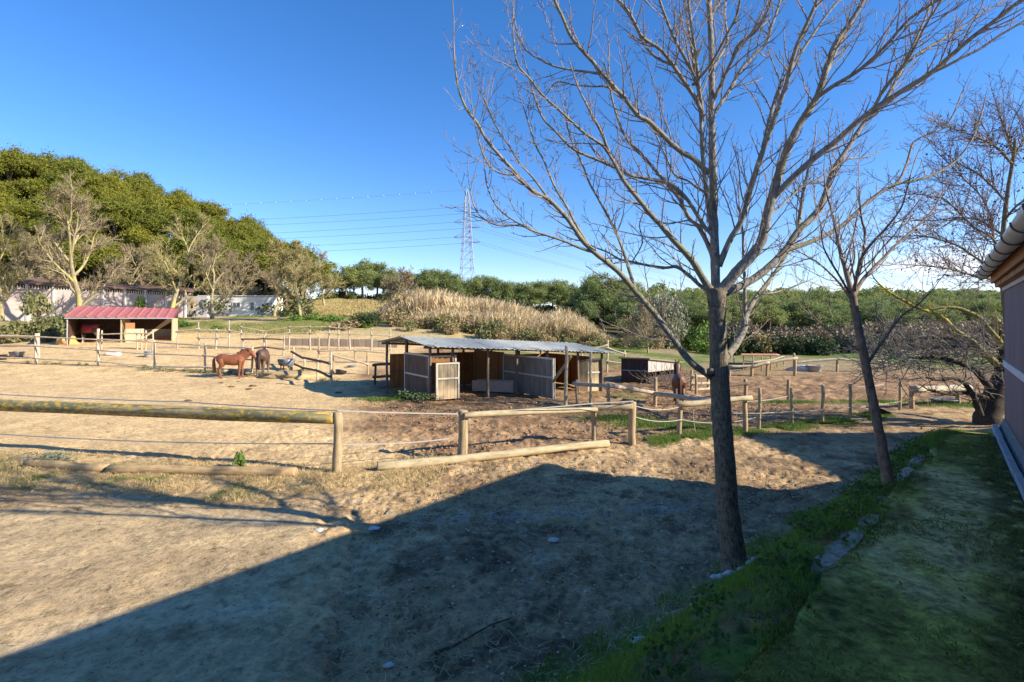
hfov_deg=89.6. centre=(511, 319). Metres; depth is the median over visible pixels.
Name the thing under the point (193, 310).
painted container
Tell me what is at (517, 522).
rubble gravel
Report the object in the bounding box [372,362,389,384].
dark gate
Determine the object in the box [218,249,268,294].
bare tree
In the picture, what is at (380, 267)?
pine tree
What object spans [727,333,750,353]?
dark bush
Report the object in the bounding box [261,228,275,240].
pine tree
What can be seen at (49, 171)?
pine tree
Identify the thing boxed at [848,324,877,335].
brown bush
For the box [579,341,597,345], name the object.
dry bush
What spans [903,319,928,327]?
brown bush
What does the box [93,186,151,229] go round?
pine tree
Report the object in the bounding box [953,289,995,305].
pine tree
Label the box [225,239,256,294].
pine tree
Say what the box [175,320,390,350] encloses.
back fence
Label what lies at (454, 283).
pine tree
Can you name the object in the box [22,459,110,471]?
border log
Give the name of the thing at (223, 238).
pine tree
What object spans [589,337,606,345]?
scrub bush
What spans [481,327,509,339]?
dry bush
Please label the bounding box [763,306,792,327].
pine tree
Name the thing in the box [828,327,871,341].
brown bush
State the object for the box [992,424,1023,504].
concrete kerb
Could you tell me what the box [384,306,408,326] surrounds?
dry bush
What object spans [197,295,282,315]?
building
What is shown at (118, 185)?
pine tree
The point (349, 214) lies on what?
power line
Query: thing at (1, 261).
pine tree
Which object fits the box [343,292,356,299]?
ridge bush
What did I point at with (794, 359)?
fence
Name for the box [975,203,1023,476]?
stable building
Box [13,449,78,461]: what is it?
weed
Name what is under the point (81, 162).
pine tree
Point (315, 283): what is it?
pine tree
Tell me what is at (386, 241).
power line
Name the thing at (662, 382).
brush pile
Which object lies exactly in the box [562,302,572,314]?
ridge bush
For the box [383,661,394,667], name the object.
loose stone
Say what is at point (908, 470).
concrete chunk
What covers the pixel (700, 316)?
pine tree
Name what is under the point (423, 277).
pine tree
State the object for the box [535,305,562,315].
ridge bush
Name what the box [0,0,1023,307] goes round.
sky
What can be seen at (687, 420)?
electric tape
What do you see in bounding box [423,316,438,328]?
scrub bush
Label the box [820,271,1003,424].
gnarled tree
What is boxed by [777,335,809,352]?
dark bush
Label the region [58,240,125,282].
pine tree
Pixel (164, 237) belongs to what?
pine tree
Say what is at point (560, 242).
power line
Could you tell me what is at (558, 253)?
power line
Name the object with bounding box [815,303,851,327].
pine tree
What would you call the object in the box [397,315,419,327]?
dry bush
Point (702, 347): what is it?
green bush
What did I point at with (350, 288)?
pine tree
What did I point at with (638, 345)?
scrub bush
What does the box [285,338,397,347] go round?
fence
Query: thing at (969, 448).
path moss
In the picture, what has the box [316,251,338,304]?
bare tree
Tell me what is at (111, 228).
pine tree
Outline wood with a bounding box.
[555,282,998,308]
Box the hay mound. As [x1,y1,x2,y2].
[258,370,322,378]
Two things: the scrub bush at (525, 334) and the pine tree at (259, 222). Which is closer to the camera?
the scrub bush at (525, 334)
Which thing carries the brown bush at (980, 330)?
on the ground at (72, 559)
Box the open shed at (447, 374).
[377,335,617,399]
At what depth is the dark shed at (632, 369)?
23.55 m
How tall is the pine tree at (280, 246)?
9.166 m
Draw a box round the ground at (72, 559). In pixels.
[0,199,1003,681]
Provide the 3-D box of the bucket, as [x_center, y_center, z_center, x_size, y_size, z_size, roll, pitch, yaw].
[-21.171,1.972,30.000,0.424,0.340,0.424,0,0,0]
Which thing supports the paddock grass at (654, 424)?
on the ground at (72, 559)
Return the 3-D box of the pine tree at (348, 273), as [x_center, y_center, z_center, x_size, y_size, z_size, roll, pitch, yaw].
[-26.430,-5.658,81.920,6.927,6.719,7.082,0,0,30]
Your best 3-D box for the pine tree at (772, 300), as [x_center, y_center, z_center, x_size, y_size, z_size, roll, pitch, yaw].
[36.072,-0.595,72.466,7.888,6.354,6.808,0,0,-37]
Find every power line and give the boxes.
[227,190,455,204]
[236,207,451,220]
[274,213,464,224]
[281,227,478,238]
[284,222,451,232]
[311,242,476,251]
[314,237,450,245]
[454,222,672,284]
[472,213,686,280]
[484,228,684,286]
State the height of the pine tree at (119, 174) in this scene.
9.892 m
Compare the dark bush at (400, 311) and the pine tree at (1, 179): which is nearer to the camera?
the dark bush at (400, 311)
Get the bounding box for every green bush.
[0,325,14,343]
[5,319,27,343]
[19,324,42,341]
[22,316,51,339]
[40,331,59,342]
[41,315,65,339]
[60,312,79,334]
[179,321,196,326]
[210,325,223,328]
[284,313,305,320]
[303,312,322,319]
[314,314,335,320]
[323,315,345,321]
[335,317,347,324]
[352,321,373,327]
[681,320,708,350]
[691,339,709,352]
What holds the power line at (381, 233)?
attached to the electricity pylon
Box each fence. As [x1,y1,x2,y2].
[0,329,253,374]
[0,333,40,357]
[0,399,342,472]
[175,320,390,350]
[241,335,284,355]
[285,338,397,347]
[290,347,332,386]
[317,336,385,362]
[332,352,368,374]
[457,401,635,454]
[545,340,626,371]
[572,377,711,420]
[676,395,752,435]
[728,357,797,376]
[757,382,901,428]
[793,353,886,371]
[909,383,972,408]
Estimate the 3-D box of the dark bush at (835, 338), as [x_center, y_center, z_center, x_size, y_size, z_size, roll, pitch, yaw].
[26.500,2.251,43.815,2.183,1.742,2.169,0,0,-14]
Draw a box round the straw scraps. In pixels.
[1,460,847,681]
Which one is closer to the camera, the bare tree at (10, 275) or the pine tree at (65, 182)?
the bare tree at (10, 275)
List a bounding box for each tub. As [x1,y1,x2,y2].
[0,354,7,359]
[8,351,25,356]
[335,369,346,374]
[786,365,808,371]
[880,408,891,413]
[929,397,957,403]
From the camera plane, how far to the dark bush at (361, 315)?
44.23 m
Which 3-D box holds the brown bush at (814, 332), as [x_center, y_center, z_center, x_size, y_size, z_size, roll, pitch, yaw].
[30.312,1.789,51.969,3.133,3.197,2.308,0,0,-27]
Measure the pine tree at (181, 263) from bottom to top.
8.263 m
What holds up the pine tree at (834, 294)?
on the ground at (72, 559)
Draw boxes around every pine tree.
[0,142,40,183]
[0,174,11,182]
[0,177,38,200]
[0,179,18,200]
[0,189,19,228]
[0,197,45,231]
[0,235,34,271]
[0,253,14,270]
[2,176,56,201]
[4,235,74,267]
[8,145,66,179]
[18,196,76,237]
[23,181,90,239]
[34,167,97,182]
[39,176,83,195]
[41,156,111,184]
[47,216,110,272]
[54,153,104,174]
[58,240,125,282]
[61,183,123,216]
[63,233,128,282]
[71,192,150,237]
[72,174,109,190]
[82,171,132,195]
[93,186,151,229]
[97,165,139,183]
[103,201,153,231]
[106,224,163,281]
[112,250,176,285]
[118,202,179,237]
[122,176,164,195]
[124,169,167,194]
[135,187,163,202]
[137,233,184,283]
[142,195,163,206]
[146,185,204,214]
[153,204,230,271]
[156,249,233,294]
[158,186,199,204]
[160,223,214,287]
[161,209,189,257]
[185,199,239,224]
[194,244,262,292]
[206,239,234,290]
[211,235,244,244]
[214,213,268,239]
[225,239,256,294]
[226,223,269,241]
[226,236,259,247]
[235,237,288,292]
[237,214,274,235]
[256,236,289,288]
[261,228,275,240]
[264,235,286,281]
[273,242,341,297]
[280,263,332,297]
[285,239,320,260]
[318,273,352,291]
[331,264,364,298]
[336,283,367,291]
[343,258,383,298]
[363,260,390,296]
[365,281,386,293]
[372,267,405,289]
[410,267,444,290]
[419,266,459,290]
[440,273,467,294]
[459,277,491,298]
[469,272,503,297]
[485,276,516,300]
[497,281,525,301]
[504,280,550,305]
[529,279,557,304]
[541,278,565,305]
[543,279,578,304]
[568,271,624,328]
[568,284,597,306]
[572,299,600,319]
[591,277,637,321]
[600,293,640,328]
[602,302,642,330]
[635,282,646,295]
[643,291,657,297]
[666,290,689,297]
[675,298,707,324]
[679,292,690,299]
[684,286,706,303]
[688,300,734,328]
[704,294,738,312]
[726,298,766,325]
[734,290,759,304]
[747,294,789,331]
[752,302,800,331]
[759,292,781,325]
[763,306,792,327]
[778,289,797,327]
[778,295,825,331]
[779,287,806,322]
[792,289,814,298]
[797,303,814,324]
[803,303,852,329]
[808,288,832,324]
[808,297,828,328]
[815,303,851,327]
[822,296,848,306]
[823,289,863,303]
[827,291,864,299]
[832,292,866,315]
[843,304,873,325]
[846,299,907,325]
[857,297,875,303]
[858,285,881,298]
[861,298,890,323]
[862,294,882,302]
[870,293,902,301]
[877,291,924,307]
[884,299,910,308]
[887,298,938,326]
[901,290,929,298]
[913,298,938,312]
[918,295,960,306]
[921,291,943,298]
[929,291,970,306]
[929,309,966,325]
[937,297,958,319]
[953,287,967,298]
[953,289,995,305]
[953,290,985,296]
[955,297,1002,324]
[959,298,982,322]
[964,297,1000,308]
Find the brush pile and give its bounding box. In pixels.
[630,355,702,391]
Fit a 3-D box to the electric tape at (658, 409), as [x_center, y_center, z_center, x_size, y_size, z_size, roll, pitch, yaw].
[3.291,1.943,11.575,1.475,0.192,0.005,0,0,-31]
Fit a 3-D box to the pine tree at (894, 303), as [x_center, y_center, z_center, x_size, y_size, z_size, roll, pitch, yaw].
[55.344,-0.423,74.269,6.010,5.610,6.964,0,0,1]
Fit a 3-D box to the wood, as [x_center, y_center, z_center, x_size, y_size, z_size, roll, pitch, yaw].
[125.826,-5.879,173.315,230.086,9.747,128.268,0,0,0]
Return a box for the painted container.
[187,296,209,316]
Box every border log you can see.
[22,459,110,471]
[105,465,297,476]
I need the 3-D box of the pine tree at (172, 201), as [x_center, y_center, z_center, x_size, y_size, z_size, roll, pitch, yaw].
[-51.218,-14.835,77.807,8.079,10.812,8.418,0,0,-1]
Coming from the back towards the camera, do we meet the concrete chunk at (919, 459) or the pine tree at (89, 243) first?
the pine tree at (89, 243)
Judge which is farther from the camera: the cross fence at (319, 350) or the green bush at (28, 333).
the green bush at (28, 333)
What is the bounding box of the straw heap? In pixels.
[56,335,79,344]
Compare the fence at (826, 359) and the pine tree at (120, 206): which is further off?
the pine tree at (120, 206)
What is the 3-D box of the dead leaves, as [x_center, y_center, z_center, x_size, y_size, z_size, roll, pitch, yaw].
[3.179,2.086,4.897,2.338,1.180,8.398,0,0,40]
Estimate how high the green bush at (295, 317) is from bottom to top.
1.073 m
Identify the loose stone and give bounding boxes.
[368,526,379,530]
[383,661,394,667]
[548,537,559,541]
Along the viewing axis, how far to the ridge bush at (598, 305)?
78.66 m
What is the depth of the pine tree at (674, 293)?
104.97 m
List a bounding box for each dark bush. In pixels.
[276,310,291,316]
[349,312,372,326]
[357,311,382,325]
[391,308,411,319]
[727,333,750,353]
[727,340,747,355]
[730,330,766,340]
[744,338,773,353]
[765,340,791,353]
[771,334,802,343]
[771,339,801,353]
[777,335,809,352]
[788,336,835,355]
[814,336,838,351]
[818,341,840,353]
[835,337,889,353]
[839,340,876,352]
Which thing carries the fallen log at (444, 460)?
on the ground at (72, 559)
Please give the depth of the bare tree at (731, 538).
5.20 m
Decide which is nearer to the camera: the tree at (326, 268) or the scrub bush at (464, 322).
the scrub bush at (464, 322)
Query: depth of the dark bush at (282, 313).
53.90 m
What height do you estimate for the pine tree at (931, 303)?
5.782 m
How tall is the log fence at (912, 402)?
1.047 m
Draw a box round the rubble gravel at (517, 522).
[383,500,703,536]
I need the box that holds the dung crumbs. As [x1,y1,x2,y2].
[226,463,830,675]
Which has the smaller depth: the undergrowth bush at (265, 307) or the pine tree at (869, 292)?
the undergrowth bush at (265, 307)
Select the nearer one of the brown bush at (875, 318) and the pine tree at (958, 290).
the brown bush at (875, 318)
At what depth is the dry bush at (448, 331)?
43.30 m
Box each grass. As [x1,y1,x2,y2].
[0,449,449,502]
[178,315,388,333]
[290,291,386,315]
[341,395,973,432]
[502,427,992,681]
[645,408,898,447]
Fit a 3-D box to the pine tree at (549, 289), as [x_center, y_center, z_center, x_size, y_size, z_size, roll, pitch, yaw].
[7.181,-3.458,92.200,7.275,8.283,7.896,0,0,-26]
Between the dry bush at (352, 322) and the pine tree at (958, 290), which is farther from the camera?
the pine tree at (958, 290)
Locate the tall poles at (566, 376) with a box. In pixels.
[564,346,591,404]
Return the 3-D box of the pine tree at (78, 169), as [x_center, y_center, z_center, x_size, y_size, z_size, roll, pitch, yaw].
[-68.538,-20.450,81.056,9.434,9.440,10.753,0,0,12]
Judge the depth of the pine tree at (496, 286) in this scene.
86.51 m
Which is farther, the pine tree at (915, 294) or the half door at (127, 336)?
the pine tree at (915, 294)
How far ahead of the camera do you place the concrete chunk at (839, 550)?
3.43 m
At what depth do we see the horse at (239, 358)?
23.81 m
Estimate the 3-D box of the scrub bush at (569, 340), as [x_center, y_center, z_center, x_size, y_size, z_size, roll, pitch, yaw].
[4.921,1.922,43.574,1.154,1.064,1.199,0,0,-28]
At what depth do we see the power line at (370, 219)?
167.39 m
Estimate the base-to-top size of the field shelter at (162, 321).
2.916 m
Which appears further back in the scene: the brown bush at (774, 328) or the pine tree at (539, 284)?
the pine tree at (539, 284)
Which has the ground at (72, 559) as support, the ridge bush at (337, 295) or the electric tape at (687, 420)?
the ridge bush at (337, 295)
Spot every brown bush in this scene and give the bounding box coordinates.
[683,328,708,350]
[706,320,735,334]
[730,318,763,335]
[764,326,798,337]
[767,323,790,335]
[767,327,812,341]
[799,323,828,337]
[816,330,838,340]
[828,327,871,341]
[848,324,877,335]
[866,316,896,325]
[866,324,901,339]
[873,320,900,333]
[875,322,921,345]
[879,332,905,350]
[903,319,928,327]
[906,321,935,330]
[906,321,952,348]
[928,319,986,347]
[931,325,956,347]
[965,322,1003,349]
[966,316,994,329]
[968,315,1002,327]
[975,319,1003,349]
[991,322,1003,342]
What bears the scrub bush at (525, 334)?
on the ground at (72, 559)
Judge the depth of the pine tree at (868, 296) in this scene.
103.86 m
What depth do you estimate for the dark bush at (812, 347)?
40.41 m
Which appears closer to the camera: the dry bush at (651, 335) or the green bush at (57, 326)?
the green bush at (57, 326)
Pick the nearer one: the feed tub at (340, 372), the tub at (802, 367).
the feed tub at (340, 372)
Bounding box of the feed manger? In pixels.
[472,379,514,392]
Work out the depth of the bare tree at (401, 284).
52.95 m
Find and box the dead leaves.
[588,429,1010,681]
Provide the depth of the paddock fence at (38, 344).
29.36 m
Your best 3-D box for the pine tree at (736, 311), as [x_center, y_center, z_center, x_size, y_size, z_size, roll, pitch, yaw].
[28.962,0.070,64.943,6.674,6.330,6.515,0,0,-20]
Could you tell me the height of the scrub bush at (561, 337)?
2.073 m
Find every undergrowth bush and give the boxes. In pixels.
[195,283,214,294]
[195,294,231,315]
[205,289,234,294]
[255,303,292,314]
[288,294,315,315]
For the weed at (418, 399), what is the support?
on the ground at (72, 559)
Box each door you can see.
[125,329,143,342]
[435,362,459,399]
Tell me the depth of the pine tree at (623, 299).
71.76 m
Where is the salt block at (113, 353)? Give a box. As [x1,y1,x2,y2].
[105,350,121,355]
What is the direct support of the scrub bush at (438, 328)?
on the ground at (72, 559)
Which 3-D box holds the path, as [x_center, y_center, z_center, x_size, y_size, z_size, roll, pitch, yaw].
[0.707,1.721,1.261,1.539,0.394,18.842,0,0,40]
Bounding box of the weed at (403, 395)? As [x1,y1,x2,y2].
[389,390,416,399]
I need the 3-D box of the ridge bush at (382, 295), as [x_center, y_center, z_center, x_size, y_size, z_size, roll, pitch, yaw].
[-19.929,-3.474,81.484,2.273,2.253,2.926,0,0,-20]
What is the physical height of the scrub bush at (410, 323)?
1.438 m
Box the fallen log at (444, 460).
[377,440,609,470]
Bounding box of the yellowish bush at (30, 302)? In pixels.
[19,289,56,320]
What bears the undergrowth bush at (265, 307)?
on the ground at (72, 559)
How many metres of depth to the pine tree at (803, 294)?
94.41 m
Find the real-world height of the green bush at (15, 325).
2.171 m
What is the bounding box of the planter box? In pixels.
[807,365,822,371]
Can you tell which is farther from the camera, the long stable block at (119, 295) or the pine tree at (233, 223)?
the pine tree at (233, 223)
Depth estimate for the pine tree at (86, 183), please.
78.11 m
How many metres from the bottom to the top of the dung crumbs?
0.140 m
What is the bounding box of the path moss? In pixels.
[731,430,1023,681]
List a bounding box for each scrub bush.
[398,319,419,330]
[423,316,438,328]
[432,313,457,326]
[432,322,448,331]
[456,314,474,331]
[459,323,482,333]
[475,319,506,339]
[476,318,499,329]
[507,327,540,340]
[529,330,545,340]
[549,326,579,341]
[563,337,576,342]
[581,332,603,342]
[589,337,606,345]
[606,336,635,346]
[615,330,632,345]
[628,336,649,349]
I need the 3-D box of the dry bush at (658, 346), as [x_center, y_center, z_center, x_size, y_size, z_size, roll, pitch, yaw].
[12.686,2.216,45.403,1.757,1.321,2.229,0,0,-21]
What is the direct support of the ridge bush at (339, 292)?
on the ground at (72, 559)
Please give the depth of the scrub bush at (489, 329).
42.76 m
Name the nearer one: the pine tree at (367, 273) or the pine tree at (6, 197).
the pine tree at (6, 197)
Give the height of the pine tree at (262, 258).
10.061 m
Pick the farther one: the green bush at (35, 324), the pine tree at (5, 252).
the pine tree at (5, 252)
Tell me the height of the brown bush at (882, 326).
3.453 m
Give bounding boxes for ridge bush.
[330,289,347,297]
[331,293,342,298]
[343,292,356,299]
[357,293,368,298]
[380,291,389,300]
[509,297,532,308]
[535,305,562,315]
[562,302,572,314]
[591,304,607,322]
[591,308,605,323]
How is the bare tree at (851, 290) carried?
on the ground at (72, 559)
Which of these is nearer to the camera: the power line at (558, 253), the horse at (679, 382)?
the horse at (679, 382)
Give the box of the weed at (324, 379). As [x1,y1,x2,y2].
[316,378,340,380]
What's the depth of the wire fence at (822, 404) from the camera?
13.57 m
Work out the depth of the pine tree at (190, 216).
71.22 m
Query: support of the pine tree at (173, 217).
on the ground at (72, 559)
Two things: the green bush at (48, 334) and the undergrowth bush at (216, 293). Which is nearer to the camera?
the green bush at (48, 334)
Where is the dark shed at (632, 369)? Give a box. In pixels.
[619,357,683,382]
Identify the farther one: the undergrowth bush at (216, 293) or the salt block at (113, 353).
the undergrowth bush at (216, 293)
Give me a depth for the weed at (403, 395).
17.74 m
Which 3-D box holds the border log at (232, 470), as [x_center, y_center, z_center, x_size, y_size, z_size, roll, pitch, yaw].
[-5.443,2.651,9.045,3.388,0.203,0.205,0,0,3]
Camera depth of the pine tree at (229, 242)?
68.33 m
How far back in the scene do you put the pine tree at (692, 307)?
63.86 m
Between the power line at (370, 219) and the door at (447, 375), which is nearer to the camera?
the door at (447, 375)
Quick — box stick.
[434,618,508,653]
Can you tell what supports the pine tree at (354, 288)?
on the ground at (72, 559)
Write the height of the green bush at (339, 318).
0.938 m
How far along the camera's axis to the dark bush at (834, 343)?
40.59 m
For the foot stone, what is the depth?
5.21 m
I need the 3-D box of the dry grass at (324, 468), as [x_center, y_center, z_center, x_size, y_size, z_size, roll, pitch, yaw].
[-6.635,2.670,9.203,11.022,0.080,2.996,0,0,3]
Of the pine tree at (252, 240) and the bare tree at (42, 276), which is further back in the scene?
the pine tree at (252, 240)
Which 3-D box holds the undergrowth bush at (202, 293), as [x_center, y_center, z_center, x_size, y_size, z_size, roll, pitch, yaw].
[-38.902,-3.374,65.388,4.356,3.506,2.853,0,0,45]
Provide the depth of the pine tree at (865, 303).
72.88 m
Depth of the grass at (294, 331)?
43.29 m
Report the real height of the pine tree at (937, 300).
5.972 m
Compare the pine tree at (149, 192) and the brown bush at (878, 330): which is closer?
the brown bush at (878, 330)
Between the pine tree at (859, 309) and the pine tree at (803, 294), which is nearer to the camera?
the pine tree at (859, 309)
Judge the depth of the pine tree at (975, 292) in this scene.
112.07 m
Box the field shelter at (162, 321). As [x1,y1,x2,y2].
[64,306,179,344]
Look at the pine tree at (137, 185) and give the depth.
85.93 m
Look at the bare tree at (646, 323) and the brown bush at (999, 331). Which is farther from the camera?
the brown bush at (999, 331)
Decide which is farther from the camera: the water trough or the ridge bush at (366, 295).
the ridge bush at (366, 295)
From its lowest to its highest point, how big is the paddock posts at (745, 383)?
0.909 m
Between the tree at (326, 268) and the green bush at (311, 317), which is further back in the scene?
the tree at (326, 268)
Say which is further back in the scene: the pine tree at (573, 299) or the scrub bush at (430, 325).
the pine tree at (573, 299)
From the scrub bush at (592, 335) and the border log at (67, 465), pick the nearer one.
the border log at (67, 465)
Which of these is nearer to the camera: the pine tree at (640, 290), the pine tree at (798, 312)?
the pine tree at (798, 312)
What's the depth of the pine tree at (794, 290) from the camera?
85.47 m
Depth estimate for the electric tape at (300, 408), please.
9.86 m
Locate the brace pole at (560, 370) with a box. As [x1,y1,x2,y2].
[552,355,571,382]
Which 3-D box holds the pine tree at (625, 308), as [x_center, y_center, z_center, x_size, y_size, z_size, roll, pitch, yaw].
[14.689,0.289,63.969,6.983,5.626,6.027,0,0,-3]
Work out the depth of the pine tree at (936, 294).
100.18 m
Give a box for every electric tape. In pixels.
[0,394,633,413]
[0,434,448,444]
[636,406,678,409]
[636,417,756,422]
[737,401,899,413]
[738,384,882,401]
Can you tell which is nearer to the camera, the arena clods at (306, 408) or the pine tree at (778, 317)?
the arena clods at (306, 408)
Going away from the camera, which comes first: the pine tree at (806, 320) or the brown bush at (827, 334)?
the brown bush at (827, 334)
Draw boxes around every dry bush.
[327,319,362,330]
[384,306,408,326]
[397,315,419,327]
[439,318,459,334]
[444,328,458,334]
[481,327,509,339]
[537,331,556,341]
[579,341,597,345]
[641,329,666,347]
[648,338,664,348]
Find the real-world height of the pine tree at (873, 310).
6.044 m
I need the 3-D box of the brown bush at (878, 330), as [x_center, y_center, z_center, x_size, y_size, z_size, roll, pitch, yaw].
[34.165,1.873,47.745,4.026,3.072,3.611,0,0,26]
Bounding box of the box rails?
[690,370,709,394]
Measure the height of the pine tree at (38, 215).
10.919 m
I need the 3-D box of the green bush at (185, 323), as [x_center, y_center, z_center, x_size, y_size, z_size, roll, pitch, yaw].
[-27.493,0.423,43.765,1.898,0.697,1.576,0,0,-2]
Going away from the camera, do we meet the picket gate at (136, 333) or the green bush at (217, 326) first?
the picket gate at (136, 333)
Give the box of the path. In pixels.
[736,432,1023,681]
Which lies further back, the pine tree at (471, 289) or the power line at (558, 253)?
the power line at (558, 253)
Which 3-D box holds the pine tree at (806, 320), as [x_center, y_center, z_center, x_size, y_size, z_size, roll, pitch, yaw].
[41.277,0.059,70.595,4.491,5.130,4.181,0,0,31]
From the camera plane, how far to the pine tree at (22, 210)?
69.15 m
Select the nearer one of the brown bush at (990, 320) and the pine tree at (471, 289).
the brown bush at (990, 320)
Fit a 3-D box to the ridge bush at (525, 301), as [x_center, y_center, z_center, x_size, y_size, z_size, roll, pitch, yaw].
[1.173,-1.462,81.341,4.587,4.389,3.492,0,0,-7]
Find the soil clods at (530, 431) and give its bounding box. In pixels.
[360,389,830,457]
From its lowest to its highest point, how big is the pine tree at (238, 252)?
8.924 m
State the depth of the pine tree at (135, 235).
66.58 m
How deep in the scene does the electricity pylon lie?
162.69 m
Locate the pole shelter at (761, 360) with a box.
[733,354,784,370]
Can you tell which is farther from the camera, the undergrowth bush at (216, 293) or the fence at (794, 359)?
the undergrowth bush at (216, 293)
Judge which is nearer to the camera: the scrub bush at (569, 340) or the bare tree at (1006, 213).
the bare tree at (1006, 213)
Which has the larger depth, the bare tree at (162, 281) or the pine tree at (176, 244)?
the pine tree at (176, 244)
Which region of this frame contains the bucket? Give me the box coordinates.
[144,351,151,356]
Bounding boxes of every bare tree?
[0,211,47,320]
[2,228,78,285]
[21,169,137,306]
[99,243,157,290]
[141,211,229,307]
[184,234,251,318]
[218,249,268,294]
[254,254,312,315]
[261,238,348,319]
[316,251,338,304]
[375,266,418,307]
[439,0,1023,578]
[617,299,674,352]
[747,112,985,487]
[840,56,1023,326]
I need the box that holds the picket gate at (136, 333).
[99,329,153,349]
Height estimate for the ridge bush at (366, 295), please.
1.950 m
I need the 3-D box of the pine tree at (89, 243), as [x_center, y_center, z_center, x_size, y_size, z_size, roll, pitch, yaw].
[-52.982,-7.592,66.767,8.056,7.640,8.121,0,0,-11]
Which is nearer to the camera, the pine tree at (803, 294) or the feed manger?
the feed manger
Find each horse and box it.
[76,324,102,342]
[212,349,256,378]
[254,347,269,375]
[671,359,686,404]
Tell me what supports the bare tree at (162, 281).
on the ground at (72, 559)
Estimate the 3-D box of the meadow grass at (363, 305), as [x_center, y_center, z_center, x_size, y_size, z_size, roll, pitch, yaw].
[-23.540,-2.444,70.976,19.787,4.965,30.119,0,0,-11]
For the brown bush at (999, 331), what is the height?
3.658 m
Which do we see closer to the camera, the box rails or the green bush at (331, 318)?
the box rails
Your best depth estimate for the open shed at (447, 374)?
18.97 m
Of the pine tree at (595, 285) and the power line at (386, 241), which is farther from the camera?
the power line at (386, 241)
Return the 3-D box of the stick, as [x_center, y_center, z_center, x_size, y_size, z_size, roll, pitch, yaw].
[-0.329,2.680,4.389,0.747,0.041,0.030,0,0,-39]
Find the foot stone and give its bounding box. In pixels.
[722,570,735,575]
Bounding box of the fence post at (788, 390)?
[786,380,789,399]
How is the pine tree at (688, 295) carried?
on the ground at (72, 559)
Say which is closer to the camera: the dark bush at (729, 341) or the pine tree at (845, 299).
the dark bush at (729, 341)
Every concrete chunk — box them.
[811,528,863,578]
[857,514,878,527]
[894,467,913,481]
[908,454,924,468]
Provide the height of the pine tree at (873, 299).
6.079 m
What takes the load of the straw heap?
on the ground at (72, 559)
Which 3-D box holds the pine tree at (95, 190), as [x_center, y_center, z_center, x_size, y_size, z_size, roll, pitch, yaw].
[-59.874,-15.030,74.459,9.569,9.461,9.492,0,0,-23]
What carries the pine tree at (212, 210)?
on the ground at (72, 559)
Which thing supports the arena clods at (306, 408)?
on the ground at (72, 559)
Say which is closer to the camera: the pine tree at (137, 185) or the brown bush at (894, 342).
the brown bush at (894, 342)
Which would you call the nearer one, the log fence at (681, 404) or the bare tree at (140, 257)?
the log fence at (681, 404)
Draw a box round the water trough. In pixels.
[277,358,294,370]
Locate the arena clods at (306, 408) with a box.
[7,378,510,461]
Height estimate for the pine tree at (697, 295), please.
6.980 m
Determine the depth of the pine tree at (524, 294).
86.87 m
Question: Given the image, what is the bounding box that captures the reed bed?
[375,286,613,345]
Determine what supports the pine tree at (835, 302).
on the ground at (72, 559)
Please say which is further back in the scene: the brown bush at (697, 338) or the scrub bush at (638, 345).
the brown bush at (697, 338)
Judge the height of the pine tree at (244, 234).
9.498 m
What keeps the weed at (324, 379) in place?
on the ground at (72, 559)
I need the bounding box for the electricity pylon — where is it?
[455,189,479,279]
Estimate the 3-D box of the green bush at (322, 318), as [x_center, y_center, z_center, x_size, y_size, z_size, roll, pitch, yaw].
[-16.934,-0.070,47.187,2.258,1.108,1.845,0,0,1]
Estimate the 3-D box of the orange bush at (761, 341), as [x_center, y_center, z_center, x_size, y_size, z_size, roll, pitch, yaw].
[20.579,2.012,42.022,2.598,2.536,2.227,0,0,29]
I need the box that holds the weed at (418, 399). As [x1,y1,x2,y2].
[398,389,440,402]
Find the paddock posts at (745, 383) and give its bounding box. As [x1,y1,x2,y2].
[730,379,750,395]
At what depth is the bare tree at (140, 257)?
60.00 m
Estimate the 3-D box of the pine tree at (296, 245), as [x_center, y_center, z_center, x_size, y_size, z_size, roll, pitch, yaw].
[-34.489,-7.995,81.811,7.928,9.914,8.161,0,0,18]
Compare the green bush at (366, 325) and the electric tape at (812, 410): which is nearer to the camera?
the electric tape at (812, 410)
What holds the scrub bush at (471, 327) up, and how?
on the ground at (72, 559)
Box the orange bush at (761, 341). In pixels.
[748,331,781,353]
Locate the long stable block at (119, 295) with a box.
[1,275,207,320]
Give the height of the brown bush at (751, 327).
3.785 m
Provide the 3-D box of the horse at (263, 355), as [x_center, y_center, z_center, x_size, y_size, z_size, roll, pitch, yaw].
[-12.094,1.983,25.014,0.618,1.324,2.162,0,0,-19]
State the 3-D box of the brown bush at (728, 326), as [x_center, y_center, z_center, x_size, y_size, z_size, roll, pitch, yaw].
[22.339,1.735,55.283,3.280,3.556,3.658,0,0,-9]
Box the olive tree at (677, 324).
[629,289,692,348]
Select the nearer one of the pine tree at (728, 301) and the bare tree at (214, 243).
the bare tree at (214, 243)
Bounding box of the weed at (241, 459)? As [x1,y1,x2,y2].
[232,450,246,466]
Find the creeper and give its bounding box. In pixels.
[134,295,147,306]
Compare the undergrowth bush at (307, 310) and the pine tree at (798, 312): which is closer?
the undergrowth bush at (307, 310)

